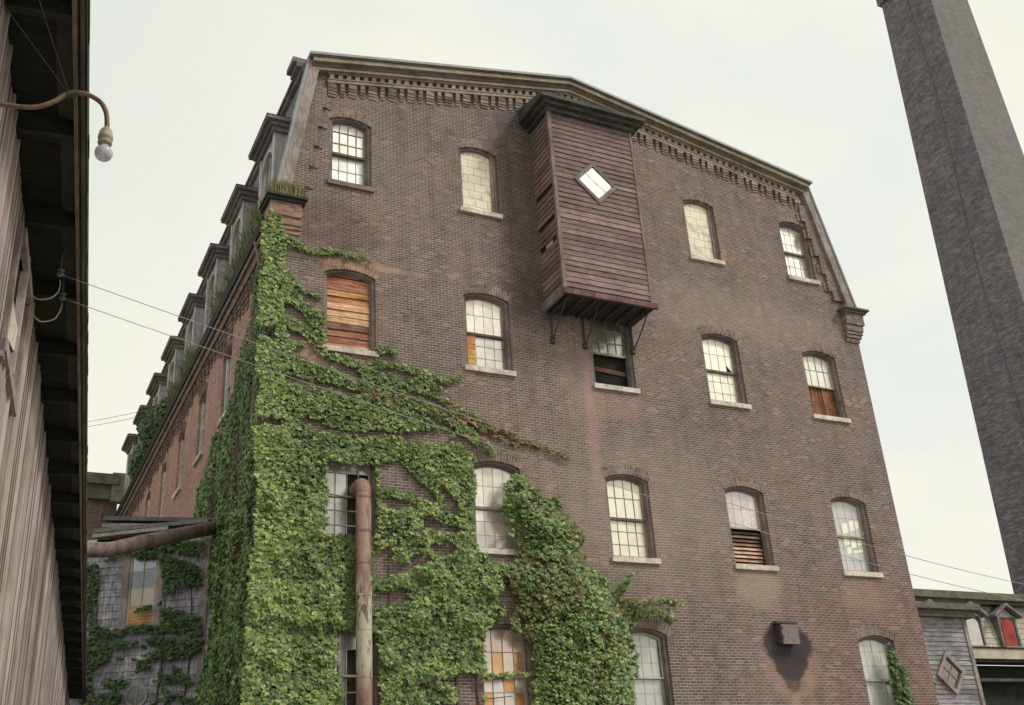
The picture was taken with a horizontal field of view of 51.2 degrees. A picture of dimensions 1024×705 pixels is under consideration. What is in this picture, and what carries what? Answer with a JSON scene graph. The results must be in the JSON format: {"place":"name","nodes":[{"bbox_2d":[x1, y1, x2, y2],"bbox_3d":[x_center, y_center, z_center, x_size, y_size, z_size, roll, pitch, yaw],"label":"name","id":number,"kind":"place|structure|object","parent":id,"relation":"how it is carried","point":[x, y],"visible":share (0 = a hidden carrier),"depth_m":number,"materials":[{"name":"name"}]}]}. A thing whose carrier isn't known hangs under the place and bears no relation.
{"place":"outdoors","nodes":[
{"label":"outdoors","id":0,"kind":"place"},
{"bbox_2d":[87,472,125,527],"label":"wing","id":1,"kind":"structure","parent":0,"point":[106,490],"depth_m":44.74,"materials":[{"name":"grey concrete"}]},
{"bbox_2d":[262,178,308,196],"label":"ledge grass","id":2,"kind":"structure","parent":0,"point":[289,188],"depth_m":23.68,"materials":[{"name":"green plant"}]},
{"bbox_2d":[87,0,1023,665],"label":"sky","id":3,"kind":"structure","parent":0,"point":[809,89],"materials":[{"name":"white"}]},
{"bbox_2d":[913,588,1023,704],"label":"mansard house","id":4,"kind":"structure","parent":0,"point":[995,626],"depth_m":44.68,"materials":[{"name":"grey wood"}]},
{"label":"ground","id":5,"kind":"structure","parent":0,"visible":0},
{"bbox_2d":[0,0,89,704],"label":"board sided shed","id":6,"kind":"structure","parent":5,"relation":"on","point":[44,186],"depth_m":6.44,"materials":[{"name":"wood"}]},
{"bbox_2d":[0,220,32,416],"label":"window","id":7,"kind":"structure","parent":6,"relation":"in","point":[20,291],"depth_m":5.66,"materials":[{"name":"grey wood"}]},
{"bbox_2d":[33,251,64,299],"bbox_3d":[-2.665,-0.432,6.208,0.133,0.247,0.268,37,-47,-55],"label":"wire insulator","id":8,"kind":"object","parent":6,"relation":"attached to","point":[61,271],"visible":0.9,"depth_m":6.15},
{"bbox_2d":[64,275,1022,583],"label":"overhead wire","id":9,"kind":"object","parent":8,"relation":"attached to","point":[534,439],"visible":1,"depth_m":9.12,"materials":[{"name":"black metal"}]},
{"bbox_2d":[32,276,65,321],"bbox_3d":[-2.763,-0.310,6.454,0.266,0.248,0.132,-15,-27,22],"label":"wire insulator","id":10,"kind":"object","parent":6,"relation":"attached to","point":[62,294],"visible":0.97,"depth_m":6.40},
{"bbox_2d":[65,299,1023,600],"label":"overhead wire","id":11,"kind":"object","parent":10,"relation":"attached to","point":[523,455],"visible":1,"depth_m":9.47,"materials":[{"name":"black metal"}]},
{"bbox_2d":[0,0,112,161],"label":"gooseneck lamp","id":12,"kind":"object","parent":6,"relation":"attached to","point":[103,151],"visible":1,"depth_m":3.57,"materials":[{"name":"metal"}]},
{"bbox_2d":[87,504,102,539],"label":"pier","id":13,"kind":"structure","parent":5,"relation":"on","point":[94,513],"depth_m":27.99,"materials":[{"name":"brick"}]},
{"bbox_2d":[69,516,221,704],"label":"shingled annex","id":14,"kind":"object","parent":5,"relation":"on","point":[129,584],"visible":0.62,"depth_m":23.70,"materials":[{"name":"grey wood"}]},
{"bbox_2d":[125,684,147,704],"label":"round window","id":15,"kind":"structure","parent":14,"relation":"in","point":[137,694],"depth_m":22.88,"materials":[{"name":"grey glass"}]},
{"bbox_2d":[115,551,165,630],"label":"window","id":16,"kind":"structure","parent":14,"relation":"in","point":[142,585],"depth_m":23.84,"materials":[{"name":"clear glass"}]},
{"bbox_2d":[74,532,208,704],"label":"annex ivy","id":17,"kind":"object","parent":14,"relation":"attached to","point":[181,572],"visible":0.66,"depth_m":23.29,"materials":[{"name":"green plant"}]},
{"bbox_2d":[114,51,937,704],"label":"brick mill","id":18,"kind":"object","parent":5,"relation":"on","point":[580,267],"visible":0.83,"depth_m":26.10,"materials":[{"name":"brick"}]},
{"bbox_2d":[128,446,144,479],"bbox_3d":[-13.905,4.181,39.658,0.670,1.488,1.664,9,-28,-25],"label":"gutter sapling","id":19,"kind":"object","parent":18,"relation":"on","point":[135,460],"visible":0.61,"depth_m":39.31,"materials":[{"name":"green plant"}]},
{"bbox_2d":[138,405,156,455],"bbox_3d":[-12.632,2.792,37.369,0.899,1.915,2.233,9,-28,-25],"label":"gutter sapling","id":20,"kind":"object","parent":18,"relation":"on","point":[148,429],"visible":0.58,"depth_m":37.00,"materials":[{"name":"green plant"}]},
{"bbox_2d":[147,493,150,516],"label":"window","id":21,"kind":"structure","parent":18,"relation":"in","point":[150,493],"depth_m":36.81,"materials":[{"name":"stone"}]},
{"bbox_2d":[87,519,225,557],"bbox_3d":[-7.986,3.642,21.857,1.090,1.559,5.497,-24,-31,36],"label":"rusty duct","id":22,"kind":"object","parent":18,"relation":"attached to","point":[136,543],"visible":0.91,"depth_m":21.77,"materials":[{"name":"brown metal"}]},
{"bbox_2d":[154,396,166,428],"bbox_3d":[-11.497,2.080,35.192,0.568,1.234,1.414,9,-28,-25],"label":"gutter sapling","id":23,"kind":"object","parent":18,"relation":"on","point":[161,407],"visible":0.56,"depth_m":34.94,"materials":[{"name":"green plant"}]},
{"bbox_2d":[159,464,166,516],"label":"window","id":24,"kind":"structure","parent":18,"relation":"in","point":[164,474],"depth_m":34.17,"materials":[{"name":"stone"}]},
{"bbox_2d":[172,421,186,499],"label":"window","id":25,"kind":"structure","parent":18,"relation":"in","point":[178,489],"depth_m":31.63,"materials":[{"name":"stone"}]},
{"bbox_2d":[192,381,207,467],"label":"window","id":26,"kind":"structure","parent":18,"relation":"in","point":[205,386],"depth_m":29.21,"materials":[{"name":"stone"}]},
{"bbox_2d":[162,194,263,406],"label":"gutter grass","id":27,"kind":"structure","parent":18,"relation":"on","point":[257,216],"depth_m":26.71,"materials":[{"name":"green plant"}]},
{"bbox_2d":[216,336,233,428],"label":"window","id":28,"kind":"structure","parent":18,"relation":"in","point":[228,362],"depth_m":26.84,"materials":[{"name":"stone"}]},
{"bbox_2d":[246,289,256,380],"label":"window","id":29,"kind":"structure","parent":18,"relation":"in","point":[256,289],"depth_m":24.63,"materials":[{"name":"stone"}]},
{"bbox_2d":[317,608,377,704],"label":"window","id":30,"kind":"structure","parent":18,"relation":"in","point":[347,644],"depth_m":20.52,"materials":[{"name":"glass"}]},
{"bbox_2d":[319,259,379,357],"bbox_3d":[-3.596,-0.983,23.576,1.433,2.325,0.290,9,-28,-25],"label":"window","id":31,"kind":"structure","parent":18,"relation":"in","point":[337,319],"depth_m":23.65,"materials":[{"name":"wood"}]},
{"bbox_2d":[324,108,375,192],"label":"window","id":32,"kind":"structure","parent":18,"relation":"in","point":[349,141],"depth_m":25.48,"materials":[{"name":"glass"}]},
{"bbox_2d":[319,438,381,546],"bbox_3d":[-3.348,2.829,21.832,1.433,2.345,0.345,9,-28,-25],"label":"window","id":33,"kind":"structure","parent":18,"relation":"in","point":[341,511],"depth_m":21.88,"materials":[{"name":"glass"}]},
{"bbox_2d":[348,478,372,704],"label":"rusty vent pipe","id":34,"kind":"object","parent":18,"relation":"attached to","point":[359,489],"visible":1,"depth_m":20.55,"materials":[{"name":"brown metal"}]},
{"bbox_2d":[191,208,570,704],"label":"climbing ivy","id":35,"kind":"object","parent":18,"relation":"attached to","point":[251,672],"visible":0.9,"depth_m":21.61,"materials":[{"name":"green plant"}]},
{"bbox_2d":[454,139,502,219],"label":"window","id":36,"kind":"structure","parent":18,"relation":"in","point":[477,168],"depth_m":26.83,"materials":[{"name":"brick"}]},
{"bbox_2d":[458,284,516,376],"bbox_3d":[-0.601,-0.534,24.984,1.433,2.325,0.294,9,-28,-25],"label":"window","id":37,"kind":"structure","parent":18,"relation":"in","point":[487,341],"depth_m":25.10,"materials":[{"name":"glass"}]},
{"bbox_2d":[472,450,523,555],"bbox_3d":[-0.341,3.268,23.218,1.433,2.345,0.294,9,-28,-25],"label":"window","id":38,"kind":"structure","parent":18,"relation":"in","point":[491,533],"depth_m":23.30,"materials":[{"name":"glass"}]},
{"bbox_2d":[475,612,533,704],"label":"window","id":39,"kind":"structure","parent":18,"relation":"in","point":[507,651],"depth_m":21.92,"materials":[{"name":"glass"}]},
{"bbox_2d":[589,319,640,393],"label":"window","id":40,"kind":"structure","parent":18,"relation":"in","point":[610,340],"depth_m":26.48,"materials":[{"name":"glass"}]},
{"bbox_2d":[599,464,660,564],"bbox_3d":[2.691,3.722,24.641,1.433,2.345,0.294,9,-28,-25],"label":"window","id":41,"kind":"structure","parent":18,"relation":"in","point":[630,544],"depth_m":24.75,"materials":[{"name":"glass"}]},
{"bbox_2d":[625,618,672,704],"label":"window","id":42,"kind":"structure","parent":18,"relation":"in","point":[651,691],"depth_m":23.41,"materials":[{"name":"glass"}]},
{"bbox_2d":[678,192,725,265],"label":"window","id":43,"kind":"structure","parent":18,"relation":"in","point":[703,245],"depth_m":29.69,"materials":[{"name":"brick"}]},
{"bbox_2d":[696,325,751,409],"bbox_3d":[5.472,0.376,27.835,1.433,2.325,0.294,9,-28,-25],"label":"window","id":44,"kind":"structure","parent":18,"relation":"in","point":[718,350],"depth_m":27.97,"materials":[{"name":"glass"}]},
{"bbox_2d":[719,477,778,571],"bbox_3d":[5.713,4.195,26.103,1.433,2.345,0.380,9,-28,-25],"label":"window","id":45,"kind":"structure","parent":18,"relation":"in","point":[748,498],"depth_m":26.24,"materials":[{"name":"glass"}]},
{"bbox_2d":[774,214,820,285],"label":"window","id":46,"kind":"structure","parent":18,"relation":"in","point":[798,261],"depth_m":31.16,"materials":[{"name":"glass"}]},
{"bbox_2d":[797,343,851,423],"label":"window","id":47,"kind":"structure","parent":18,"relation":"in","point":[823,402],"depth_m":29.40,"materials":[{"name":"glass"}]},
{"bbox_2d":[825,488,883,577],"bbox_3d":[8.746,4.629,27.483,1.433,2.345,0.294,9,-28,-25],"label":"window","id":48,"kind":"structure","parent":18,"relation":"in","point":[849,515],"depth_m":27.63,"materials":[{"name":"glass"}]},
{"bbox_2d":[852,625,901,704],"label":"window","id":49,"kind":"structure","parent":18,"relation":"in","point":[873,651],"depth_m":26.20,"materials":[{"name":"glass"}]},
{"bbox_2d":[883,643,914,704],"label":"vine","id":50,"kind":"object","parent":18,"relation":"attached to","point":[900,685],"visible":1,"depth_m":25.88,"materials":[{"name":"green plant"}]},
{"bbox_2d":[499,473,683,704],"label":"bushy vine","id":51,"kind":"object","parent":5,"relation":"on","point":[615,622],"visible":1,"depth_m":22.37,"materials":[{"name":"green plant"}]},
{"bbox_2d":[876,0,1023,594],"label":"brick chimney","id":52,"kind":"object","parent":5,"relation":"on","point":[969,154],"visible":1,"depth_m":57.78,"materials":[{"name":"brick"}]},
{"bbox_2d":[916,601,985,704],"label":"clapboard annex","id":53,"kind":"object","parent":5,"relation":"on","point":[951,657],"visible":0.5,"depth_m":31.20,"materials":[{"name":"grey wood"}]},
{"bbox_2d":[936,651,965,694],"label":"diamond window","id":54,"kind":"structure","parent":53,"relation":"in","point":[949,671],"depth_m":30.87,"materials":[{"name":"beige glass"}]}
]}

